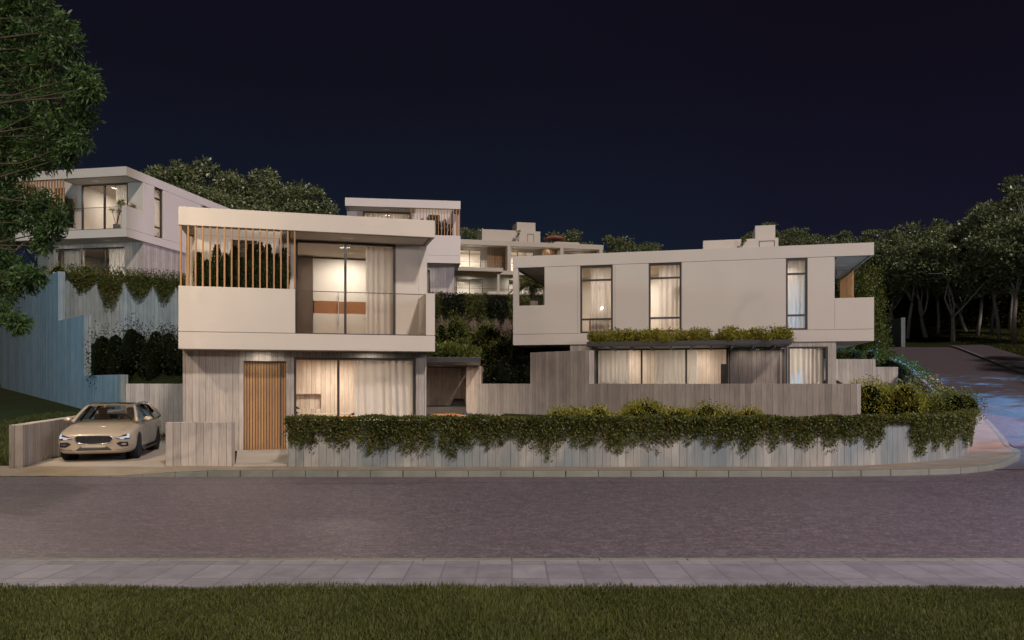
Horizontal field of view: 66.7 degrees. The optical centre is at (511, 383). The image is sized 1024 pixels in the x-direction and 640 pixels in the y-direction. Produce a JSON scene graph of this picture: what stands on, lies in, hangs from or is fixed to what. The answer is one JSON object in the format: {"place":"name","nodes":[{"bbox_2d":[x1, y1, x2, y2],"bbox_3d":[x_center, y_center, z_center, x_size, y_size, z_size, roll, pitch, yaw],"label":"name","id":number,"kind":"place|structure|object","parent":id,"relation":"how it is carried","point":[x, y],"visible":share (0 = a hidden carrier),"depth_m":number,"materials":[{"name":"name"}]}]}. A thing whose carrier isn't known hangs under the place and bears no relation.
{"place":"outdoors","nodes":[
{"label":"outdoors","id":0,"kind":"place"},
{"bbox_2d":[26,437,165,466],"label":"driveway","id":1,"kind":"structure","parent":0,"point":[152,458],"depth_m":20.22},
{"bbox_2d":[58,401,160,459],"bbox_3d":[-11.266,1.276,22.082,2.238,1.510,4.783,0,0,-15],"label":"parked car","id":2,"kind":"object","parent":1,"relation":"on","point":[131,432],"visible":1,"depth_m":20.62,"materials":[{"name":"paint"}]},
{"bbox_2d":[233,449,287,465],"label":"path","id":3,"kind":"structure","parent":0,"point":[271,457],"depth_m":20.77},
{"bbox_2d":[0,415,1019,475],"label":"pavement","id":4,"kind":"structure","parent":0,"point":[988,446],"depth_m":18.57,"materials":[{"name":"concrete"}]},
{"bbox_2d":[0,469,1023,560],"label":"road","id":5,"kind":"structure","parent":0,"point":[973,515],"depth_m":12.48,"materials":[{"name":"asphalt"}]},
{"bbox_2d":[0,561,1023,588],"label":"footway","id":6,"kind":"structure","parent":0,"point":[842,574],"depth_m":8.20,"materials":[{"name":"concrete"}]},
{"bbox_2d":[0,580,1023,639],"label":"lawn","id":7,"kind":"structure","parent":0,"point":[711,620],"depth_m":6.75,"materials":[{"name":"green plant"}]},
{"bbox_2d":[0,295,1023,463],"bbox_3d":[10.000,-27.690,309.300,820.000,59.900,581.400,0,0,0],"label":"terrain","id":8,"kind":"structure","parent":0,"point":[14,404],"depth_m":37.89,"materials":[{"name":"green plant"}]},
{"bbox_2d":[0,271,127,410],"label":"concrete wall","id":9,"kind":"structure","parent":8,"relation":"on","point":[46,359],"depth_m":37.23,"materials":[{"name":"concrete"}]},
{"bbox_2d":[9,409,125,468],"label":"concrete wall","id":10,"kind":"structure","parent":8,"relation":"on","point":[31,443],"depth_m":19.59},
{"bbox_2d":[0,383,168,465],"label":"grass","id":11,"kind":"structure","parent":8,"relation":"on","point":[5,444],"depth_m":28.24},
{"bbox_2d":[53,272,177,342],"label":"concrete wall","id":12,"kind":"structure","parent":8,"relation":"on","point":[145,310],"depth_m":40.09,"materials":[{"name":"concrete"}]},
{"bbox_2d":[69,266,96,293],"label":"trailing plant","id":13,"kind":"object","parent":12,"relation":"attached to","point":[85,281],"visible":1,"depth_m":39.13,"materials":[{"name":"green plant"}]},
{"bbox_2d":[96,268,123,311],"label":"trailing plant","id":14,"kind":"object","parent":12,"relation":"attached to","point":[102,285],"visible":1,"depth_m":39.72,"materials":[{"name":"green plant"}]},
{"bbox_2d":[58,262,185,286],"bbox_3d":[-18.475,-5.562,40.942,9.427,1.120,0.634,0,0,-29],"label":"trailing plant","id":15,"kind":"object","parent":12,"relation":"on","point":[67,274],"visible":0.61,"depth_m":39.86,"materials":[{"name":"green plant"}]},
{"bbox_2d":[125,269,153,303],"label":"trailing plant","id":16,"kind":"object","parent":12,"relation":"attached to","point":[144,285],"visible":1,"depth_m":40.35,"materials":[{"name":"green plant"}]},
{"bbox_2d":[153,271,175,304],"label":"trailing plant","id":17,"kind":"object","parent":12,"relation":"attached to","point":[161,288],"visible":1,"depth_m":40.92,"materials":[{"name":"green plant"}]},
{"bbox_2d":[83,320,149,389],"bbox_3d":[-16.861,-1.229,33.430,2.087,3.252,3.755,0,0,0],"label":"shrub","id":18,"kind":"object","parent":8,"relation":"on","point":[105,350],"visible":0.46,"depth_m":32.60,"materials":[{"name":"green plant"}]},
{"bbox_2d":[15,166,228,278],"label":"modern house","id":19,"kind":"structure","parent":8,"relation":"on","point":[95,235],"depth_m":46.63,"materials":[{"name":"paint"}]},
{"bbox_2d":[114,313,175,383],"bbox_3d":[-15.841,-1.339,33.747,2.055,3.430,4.019,0,0,0],"label":"shrub","id":20,"kind":"object","parent":8,"relation":"on","point":[131,350],"visible":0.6,"depth_m":32.84,"materials":[{"name":"green plant"}]},
{"bbox_2d":[126,384,182,434],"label":"concrete wall","id":21,"kind":"structure","parent":8,"relation":"on","point":[166,400],"depth_m":30.00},
{"bbox_2d":[138,322,181,382],"bbox_3d":[-14.746,-1.173,33.800,1.964,3.133,3.529,0,0,0],"label":"shrub","id":22,"kind":"object","parent":8,"relation":"on","point":[159,361],"visible":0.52,"depth_m":33.04,"materials":[{"name":"green plant"}]},
{"bbox_2d":[140,161,201,194],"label":"broadleaf tree","id":23,"kind":"object","parent":8,"relation":"on","point":[152,170],"visible":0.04,"depth_m":80.81,"materials":[{"name":"green plant"}]},
{"bbox_2d":[166,422,234,465],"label":"concrete wall","id":24,"kind":"structure","parent":8,"relation":"on","point":[200,443],"depth_m":18.90,"materials":[{"name":"concrete"}]},
{"bbox_2d":[151,155,255,203],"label":"broadleaf tree","id":25,"kind":"object","parent":8,"relation":"on","point":[204,173],"visible":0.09,"depth_m":84.59,"materials":[{"name":"green plant"}]},
{"bbox_2d":[199,185,244,209],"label":"broadleaf tree","id":26,"kind":"object","parent":8,"relation":"on","point":[229,202],"visible":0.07,"depth_m":75.96,"materials":[{"name":"green plant"}]},
{"bbox_2d":[202,172,287,211],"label":"broadleaf tree","id":27,"kind":"object","parent":8,"relation":"on","point":[260,198],"visible":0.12,"depth_m":83.98,"materials":[{"name":"green plant"}]},
{"bbox_2d":[238,177,323,213],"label":"broadleaf tree","id":28,"kind":"object","parent":8,"relation":"on","point":[290,205],"visible":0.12,"depth_m":83.49,"materials":[{"name":"green plant"}]},
{"bbox_2d":[277,186,339,214],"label":"broadleaf tree","id":29,"kind":"object","parent":8,"relation":"on","point":[308,202],"visible":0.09,"depth_m":83.16,"materials":[{"name":"green plant"}]},
{"bbox_2d":[178,206,480,450],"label":"modern house","id":30,"kind":"structure","parent":8,"relation":"on","point":[258,368],"depth_m":23.34,"materials":[{"name":"paint"}]},
{"bbox_2d":[244,361,285,449],"bbox_3d":[-7.440,0.660,23.477,1.210,2.660,0.150,0,0,-15],"label":"door","id":31,"kind":"structure","parent":30,"relation":"in","point":[264,382],"depth_m":23.46,"materials":[{"name":"brown wood"}]},
{"bbox_2d":[298,257,312,332],"bbox_3d":[-7.256,-2.946,27.090,0.620,2.900,0.080,0,0,-15],"label":"door","id":32,"kind":"structure","parent":30,"relation":"in","point":[305,295],"depth_m":27.07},
{"bbox_2d":[313,258,365,333],"bbox_3d":[-5.656,-2.956,27.949,2.900,2.920,0.610,0,0,-15],"label":"wardrobe","id":33,"kind":"object","parent":30,"relation":"on","point":[328,313],"visible":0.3,"depth_m":27.59,"materials":[{"name":"white wood"}]},
{"bbox_2d":[295,240,395,333],"bbox_3d":[-5.251,-2.975,24.654,3.105,2.999,0.120,0,0,-15],"label":"sliding window","id":34,"kind":"structure","parent":30,"relation":"in","point":[345,244],"depth_m":24.59,"materials":[{"name":"metal"}]},
{"bbox_2d":[294,357,414,420],"bbox_3d":[-4.858,0.600,24.201,3.705,2.800,0.100,0,0,-15],"label":"window","id":35,"kind":"structure","parent":30,"relation":"in","point":[295,358],"depth_m":24.02,"materials":[{"name":"metal"}]},
{"bbox_2d":[366,247,392,333],"bbox_3d":[-4.261,-2.963,25.227,0.950,2.924,0.098,0,0,-15],"label":"curtain","id":36,"kind":"object","parent":30,"relation":"hanging from","point":[379,279],"visible":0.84,"depth_m":25.21,"materials":[{"name":"fabric"}]},
{"bbox_2d":[354,360,412,420],"bbox_3d":[-4.015,0.530,24.672,1.930,2.860,0.129,0,0,-15],"label":"curtain","id":37,"kind":"object","parent":30,"relation":"hanging from","point":[383,387],"visible":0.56,"depth_m":24.65,"materials":[{"name":"fabric"}]},
{"bbox_2d":[442,341,479,356],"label":"shrub","id":38,"kind":"object","parent":30,"relation":"on","point":[459,350],"visible":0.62,"depth_m":28.64,"materials":[{"name":"green plant"}]},
{"bbox_2d":[345,198,459,297],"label":"modern house","id":39,"kind":"structure","parent":8,"relation":"on","point":[443,258],"depth_m":50.01,"materials":[{"name":"paint"}]},
{"bbox_2d":[426,366,483,413],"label":"kitchen wall","id":40,"kind":"structure","parent":8,"relation":"on","point":[445,386],"depth_m":37.40,"materials":[{"name":"concrete"}]},
{"bbox_2d":[441,308,495,343],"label":"shrub","id":41,"kind":"object","parent":8,"relation":"on","point":[452,329],"visible":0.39,"depth_m":40.49,"materials":[{"name":"green plant"}]},
{"bbox_2d":[435,298,537,339],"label":"concrete wall","id":42,"kind":"structure","parent":8,"relation":"on","point":[506,324],"depth_m":46.03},
{"bbox_2d":[440,291,465,321],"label":"trailing plant","id":43,"kind":"object","parent":42,"relation":"attached to","point":[451,304],"visible":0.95,"depth_m":45.14,"materials":[{"name":"green plant"}]},
{"bbox_2d":[462,292,487,323],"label":"trailing plant","id":44,"kind":"object","parent":42,"relation":"attached to","point":[471,309],"visible":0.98,"depth_m":45.60,"materials":[{"name":"green plant"}]},
{"bbox_2d":[483,293,509,324],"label":"trailing plant","id":45,"kind":"object","parent":42,"relation":"attached to","point":[498,308],"visible":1,"depth_m":46.05,"materials":[{"name":"green plant"}]},
{"bbox_2d":[476,333,527,370],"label":"shrub","id":46,"kind":"object","parent":8,"relation":"on","point":[496,348],"visible":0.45,"depth_m":37.46,"materials":[{"name":"green plant"}]},
{"bbox_2d":[489,353,529,383],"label":"shrub","id":47,"kind":"object","parent":8,"relation":"on","point":[500,370],"visible":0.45,"depth_m":35.41,"materials":[{"name":"green plant"}]},
{"bbox_2d":[0,413,1020,476],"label":"kerb","id":48,"kind":"structure","parent":8,"relation":"on","point":[851,472],"depth_m":17.92,"materials":[{"name":"concrete"}]},
{"bbox_2d":[454,222,602,294],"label":"terraced house","id":49,"kind":"structure","parent":8,"relation":"on","point":[486,260],"depth_m":90.98,"materials":[{"name":"paint"}]},
{"bbox_2d":[602,234,634,252],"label":"broadleaf tree","id":50,"kind":"object","parent":8,"relation":"on","point":[621,245],"visible":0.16,"depth_m":114.13,"materials":[{"name":"green plant"}]},
{"bbox_2d":[288,347,968,471],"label":"planted wall","id":51,"kind":"structure","parent":8,"relation":"on","point":[894,447],"depth_m":18.77,"materials":[{"name":"concrete"}]},
{"bbox_2d":[282,413,324,452],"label":"trailing plant","id":52,"kind":"object","parent":51,"relation":"attached to","point":[291,425],"visible":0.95,"depth_m":18.66,"materials":[{"name":"green plant"}]},
{"bbox_2d":[316,415,360,452],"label":"trailing plant","id":53,"kind":"object","parent":51,"relation":"attached to","point":[337,422],"visible":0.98,"depth_m":18.66,"materials":[{"name":"green plant"}]},
{"bbox_2d":[353,414,397,455],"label":"trailing plant","id":54,"kind":"object","parent":51,"relation":"attached to","point":[372,424],"visible":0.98,"depth_m":18.66,"materials":[{"name":"green plant"}]},
{"bbox_2d":[390,414,438,457],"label":"trailing plant","id":55,"kind":"object","parent":51,"relation":"attached to","point":[407,423],"visible":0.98,"depth_m":18.67,"materials":[{"name":"green plant"}]},
{"bbox_2d":[430,413,475,459],"bbox_3d":[-1.423,1.278,18.748,1.132,1.134,0.546,0,0,0],"label":"trailing plant","id":56,"kind":"object","parent":51,"relation":"attached to","point":[464,422],"visible":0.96,"depth_m":18.66,"materials":[{"name":"green plant"}]},
{"bbox_2d":[467,413,515,449],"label":"trailing plant","id":57,"kind":"object","parent":51,"relation":"attached to","point":[498,420],"visible":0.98,"depth_m":18.66,"materials":[{"name":"green plant"}]},
{"bbox_2d":[508,414,536,447],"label":"trailing plant","id":58,"kind":"object","parent":51,"relation":"attached to","point":[523,423],"visible":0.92,"depth_m":18.66,"materials":[{"name":"green plant"}]},
{"bbox_2d":[529,413,566,461],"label":"trailing plant","id":59,"kind":"object","parent":51,"relation":"attached to","point":[551,427],"visible":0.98,"depth_m":18.67,"materials":[{"name":"green plant"}]},
{"bbox_2d":[559,414,607,450],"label":"trailing plant","id":60,"kind":"object","parent":51,"relation":"attached to","point":[578,422],"visible":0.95,"depth_m":18.67,"materials":[{"name":"green plant"}]},
{"bbox_2d":[601,415,642,453],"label":"trailing plant","id":61,"kind":"object","parent":51,"relation":"attached to","point":[623,421],"visible":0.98,"depth_m":18.67,"materials":[{"name":"green plant"}]},
{"bbox_2d":[633,413,682,453],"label":"trailing plant","id":62,"kind":"object","parent":51,"relation":"attached to","point":[653,424],"visible":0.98,"depth_m":18.66,"materials":[{"name":"green plant"}]},
{"bbox_2d":[673,414,705,445],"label":"trailing plant","id":63,"kind":"object","parent":51,"relation":"attached to","point":[685,422],"visible":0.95,"depth_m":18.66,"materials":[{"name":"green plant"}]},
{"bbox_2d":[696,414,735,452],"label":"trailing plant","id":64,"kind":"object","parent":51,"relation":"attached to","point":[722,423],"visible":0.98,"depth_m":18.66,"materials":[{"name":"green plant"}]},
{"bbox_2d":[725,414,761,456],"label":"trailing plant","id":65,"kind":"object","parent":51,"relation":"attached to","point":[743,423],"visible":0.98,"depth_m":18.66,"materials":[{"name":"green plant"}]},
{"bbox_2d":[751,413,795,451],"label":"trailing plant","id":66,"kind":"object","parent":51,"relation":"attached to","point":[774,419],"visible":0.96,"depth_m":18.66,"materials":[{"name":"green plant"}]},
{"bbox_2d":[784,414,829,450],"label":"trailing plant","id":67,"kind":"object","parent":51,"relation":"attached to","point":[816,424],"visible":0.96,"depth_m":18.66,"materials":[{"name":"green plant"}]},
{"bbox_2d":[819,413,848,451],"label":"trailing plant","id":68,"kind":"object","parent":51,"relation":"attached to","point":[830,427],"visible":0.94,"depth_m":18.73,"materials":[{"name":"green plant"}]},
{"bbox_2d":[836,413,869,444],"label":"trailing plant","id":69,"kind":"object","parent":51,"relation":"attached to","point":[852,418],"visible":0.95,"depth_m":18.86,"materials":[{"name":"green plant"}]},
{"bbox_2d":[855,414,890,450],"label":"trailing plant","id":70,"kind":"object","parent":51,"relation":"attached to","point":[874,434],"visible":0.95,"depth_m":19.04,"materials":[{"name":"green plant"}]},
{"bbox_2d":[875,347,954,394],"bbox_3d":[21.997,-1.450,45.271,1.268,4.940,38.322,0,0,20],"label":"trailing plant","id":71,"kind":"object","parent":51,"relation":"attached to","point":[928,377],"visible":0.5,"depth_m":35.47,"materials":[{"name":"green plant"}]},
{"bbox_2d":[905,411,939,457],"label":"trailing plant","id":72,"kind":"object","parent":51,"relation":"attached to","point":[921,424],"visible":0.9,"depth_m":19.74,"materials":[{"name":"green plant"}]},
{"bbox_2d":[926,412,948,451],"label":"trailing plant","id":73,"kind":"object","parent":51,"relation":"attached to","point":[939,423],"visible":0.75,"depth_m":20.15,"materials":[{"name":"green plant"}]},
{"bbox_2d":[934,411,964,450],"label":"trailing plant","id":74,"kind":"object","parent":51,"relation":"attached to","point":[952,421],"visible":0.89,"depth_m":20.60,"materials":[{"name":"green plant"}]},
{"bbox_2d":[621,399,666,420],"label":"shrub","id":75,"kind":"object","parent":8,"relation":"on","point":[647,410],"visible":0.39,"depth_m":20.02,"materials":[{"name":"green plant"}]},
{"bbox_2d":[477,350,860,420],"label":"concrete wall","id":76,"kind":"structure","parent":8,"relation":"on","point":[561,378],"depth_m":28.43,"materials":[{"name":"concrete"}]},
{"bbox_2d":[513,225,873,383],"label":"modern house","id":77,"kind":"structure","parent":8,"relation":"on","point":[723,283],"depth_m":33.21,"materials":[{"name":"paint"}]},
{"bbox_2d":[580,265,612,332],"bbox_3d":[3.742,-3.724,34.430,1.450,2.988,0.080,0,0,14],"label":"window","id":78,"kind":"structure","parent":77,"relation":"in","point":[601,266],"depth_m":34.40,"materials":[{"name":"glass"}]},
{"bbox_2d":[591,267,610,330],"bbox_3d":[4.046,-3.718,34.660,1.070,2.924,0.092,0,0,14],"label":"curtain","id":79,"kind":"object","parent":77,"relation":"hanging from","point":[600,299],"visible":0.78,"depth_m":34.68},
{"bbox_2d":[598,350,629,383],"bbox_3d":[4.535,-0.225,34.620,1.400,2.860,0.096,0,0,14],"label":"curtain","id":80,"kind":"object","parent":77,"relation":"hanging from","point":[613,367],"visible":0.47,"depth_m":34.60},
{"bbox_2d":[596,348,727,383],"bbox_3d":[6.473,-0.145,33.810,5.610,2.780,0.100,0,0,14],"label":"window","id":81,"kind":"structure","parent":77,"relation":"in","point":[685,349],"depth_m":33.52,"materials":[{"name":"metal"}]},
{"bbox_2d":[649,263,681,331],"bbox_3d":[6.634,-3.724,33.730,1.400,2.988,0.080,0,0,14],"label":"window","id":82,"kind":"structure","parent":77,"relation":"in","point":[657,264],"depth_m":33.68,"materials":[{"name":"glass"}]},
{"bbox_2d":[659,265,679,329],"bbox_3d":[6.912,-3.718,33.963,0.970,2.924,0.095,0,0,14],"label":"curtain","id":83,"kind":"object","parent":77,"relation":"hanging from","point":[669,297],"visible":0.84,"depth_m":33.97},
{"bbox_2d":[656,350,696,383],"bbox_3d":[7.184,-0.225,33.979,1.750,2.860,0.098,0,0,14],"label":"curtain","id":84,"kind":"object","parent":77,"relation":"hanging from","point":[670,366],"visible":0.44,"depth_m":33.99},
{"bbox_2d":[759,323,796,342],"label":"shrub","id":85,"kind":"object","parent":77,"relation":"on","point":[777,332],"visible":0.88,"depth_m":30.44,"materials":[{"name":"green plant"}]},
{"bbox_2d":[788,260,804,327],"bbox_3d":[11.928,-3.718,32.750,1.050,2.924,0.089,0,0,13],"label":"curtain","id":86,"kind":"object","parent":77,"relation":"hanging from","point":[796,294],"visible":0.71,"depth_m":32.73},
{"bbox_2d":[786,258,806,329],"bbox_3d":[11.858,-3.724,32.466,0.850,2.988,0.080,0,0,14],"label":"window","id":87,"kind":"structure","parent":77,"relation":"in","point":[797,259],"depth_m":32.43,"materials":[{"name":"glass"}]},
{"bbox_2d":[790,348,821,383],"bbox_3d":[12.310,-0.225,32.735,1.400,2.860,0.097,0,0,14],"label":"curtain","id":88,"kind":"object","parent":77,"relation":"hanging from","point":[805,366],"visible":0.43,"depth_m":32.71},
{"bbox_2d":[777,226,826,245],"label":"broadleaf tree","id":89,"kind":"object","parent":8,"relation":"on","point":[792,234],"visible":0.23,"depth_m":94.83,"materials":[{"name":"green plant"}]},
{"bbox_2d":[824,359,874,385],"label":"concrete wall","id":90,"kind":"structure","parent":8,"relation":"on","point":[847,370],"depth_m":38.00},
{"bbox_2d":[836,256,888,361],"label":"shrub","id":91,"kind":"object","parent":8,"relation":"on","point":[869,276],"visible":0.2,"depth_m":46.09,"materials":[{"name":"green plant"}]},
{"bbox_2d":[848,272,892,366],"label":"shrub","id":92,"kind":"object","parent":8,"relation":"on","point":[870,293],"visible":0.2,"depth_m":45.36,"materials":[{"name":"green plant"}]},
{"bbox_2d":[849,297,894,366],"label":"shrub","id":93,"kind":"object","parent":8,"relation":"on","point":[882,349],"visible":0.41,"depth_m":44.55,"materials":[{"name":"green plant"}]},
{"bbox_2d":[835,229,932,297],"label":"broadleaf tree","id":94,"kind":"object","parent":8,"relation":"on","point":[869,233],"visible":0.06,"depth_m":89.96,"materials":[{"name":"green plant"}]},
{"bbox_2d":[875,367,897,386],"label":"concrete wall","id":95,"kind":"structure","parent":8,"relation":"on","point":[888,374],"depth_m":38.60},
{"bbox_2d":[849,374,930,419],"bbox_3d":[11.003,0.499,23.231,2.007,1.620,2.938,0,0,0],"label":"shrub","id":96,"kind":"object","parent":8,"relation":"on","point":[874,400],"visible":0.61,"depth_m":22.75,"materials":[{"name":"green plant"}]},
{"bbox_2d":[876,318,904,346],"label":"concrete wall","id":97,"kind":"structure","parent":8,"relation":"on","point":[897,332],"depth_m":70.88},
{"bbox_2d":[854,219,959,338],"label":"broadleaf tree","id":98,"kind":"object","parent":8,"relation":"on","point":[885,250],"visible":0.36,"depth_m":82.01,"materials":[{"name":"green plant"}]},
{"bbox_2d":[861,226,991,337],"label":"broadleaf tree","id":99,"kind":"object","parent":8,"relation":"on","point":[921,314],"visible":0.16,"depth_m":86.18,"materials":[{"name":"green plant"}]},
{"bbox_2d":[901,384,988,423],"bbox_3d":[12.893,0.654,23.817,1.998,1.318,3.305,0,0,0],"label":"shrub","id":100,"kind":"object","parent":8,"relation":"on","point":[956,401],"visible":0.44,"depth_m":22.93,"materials":[{"name":"green plant"}]},
{"bbox_2d":[882,222,1023,341],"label":"broadleaf tree","id":101,"kind":"object","parent":8,"relation":"on","point":[940,248],"visible":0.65,"depth_m":76.82,"materials":[{"name":"green plant"}]},
{"bbox_2d":[910,330,1023,355],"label":"grass","id":102,"kind":"structure","parent":8,"relation":"on","point":[984,341],"depth_m":82.55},
{"bbox_2d":[924,206,1023,340],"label":"broadleaf tree","id":103,"kind":"object","parent":8,"relation":"on","point":[998,329],"visible":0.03,"depth_m":79.89,"materials":[{"name":"green plant"}]},
{"bbox_2d":[929,174,1023,342],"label":"broadleaf tree","id":104,"kind":"object","parent":8,"relation":"on","point":[979,210],"visible":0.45,"depth_m":74.14,"materials":[{"name":"green plant"}]},
{"bbox_2d":[941,208,1023,295],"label":"broadleaf tree","id":105,"kind":"object","parent":8,"relation":"on","point":[994,247],"visible":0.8,"depth_m":70.88,"materials":[{"name":"green plant"}]},
{"bbox_2d":[953,345,1023,370],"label":"footway","id":106,"kind":"structure","parent":8,"relation":"on","point":[1005,357],"depth_m":56.08,"materials":[{"name":"concrete"}]},
{"bbox_2d":[0,0,1023,294],"label":"sky","id":107,"kind":"structure","parent":0,"point":[673,124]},
{"bbox_2d":[888,347,1023,468],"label":"side road","id":108,"kind":"structure","parent":0,"point":[999,389],"depth_m":41.34,"materials":[{"name":"asphalt"}]},
{"label":"ground","id":109,"kind":"structure","parent":0,"visible":0},
{"bbox_2d":[0,0,109,339],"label":"broadleaf tree","id":110,"kind":"object","parent":109,"relation":"on","point":[56,143],"visible":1,"depth_m":9.89,"materials":[{"name":"green plant"}]},
{"bbox_2d":[0,558,1023,560],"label":"kerb","id":111,"kind":"structure","parent":109,"relation":"on","point":[513,559],"depth_m":8.84,"materials":[{"name":"concrete"}]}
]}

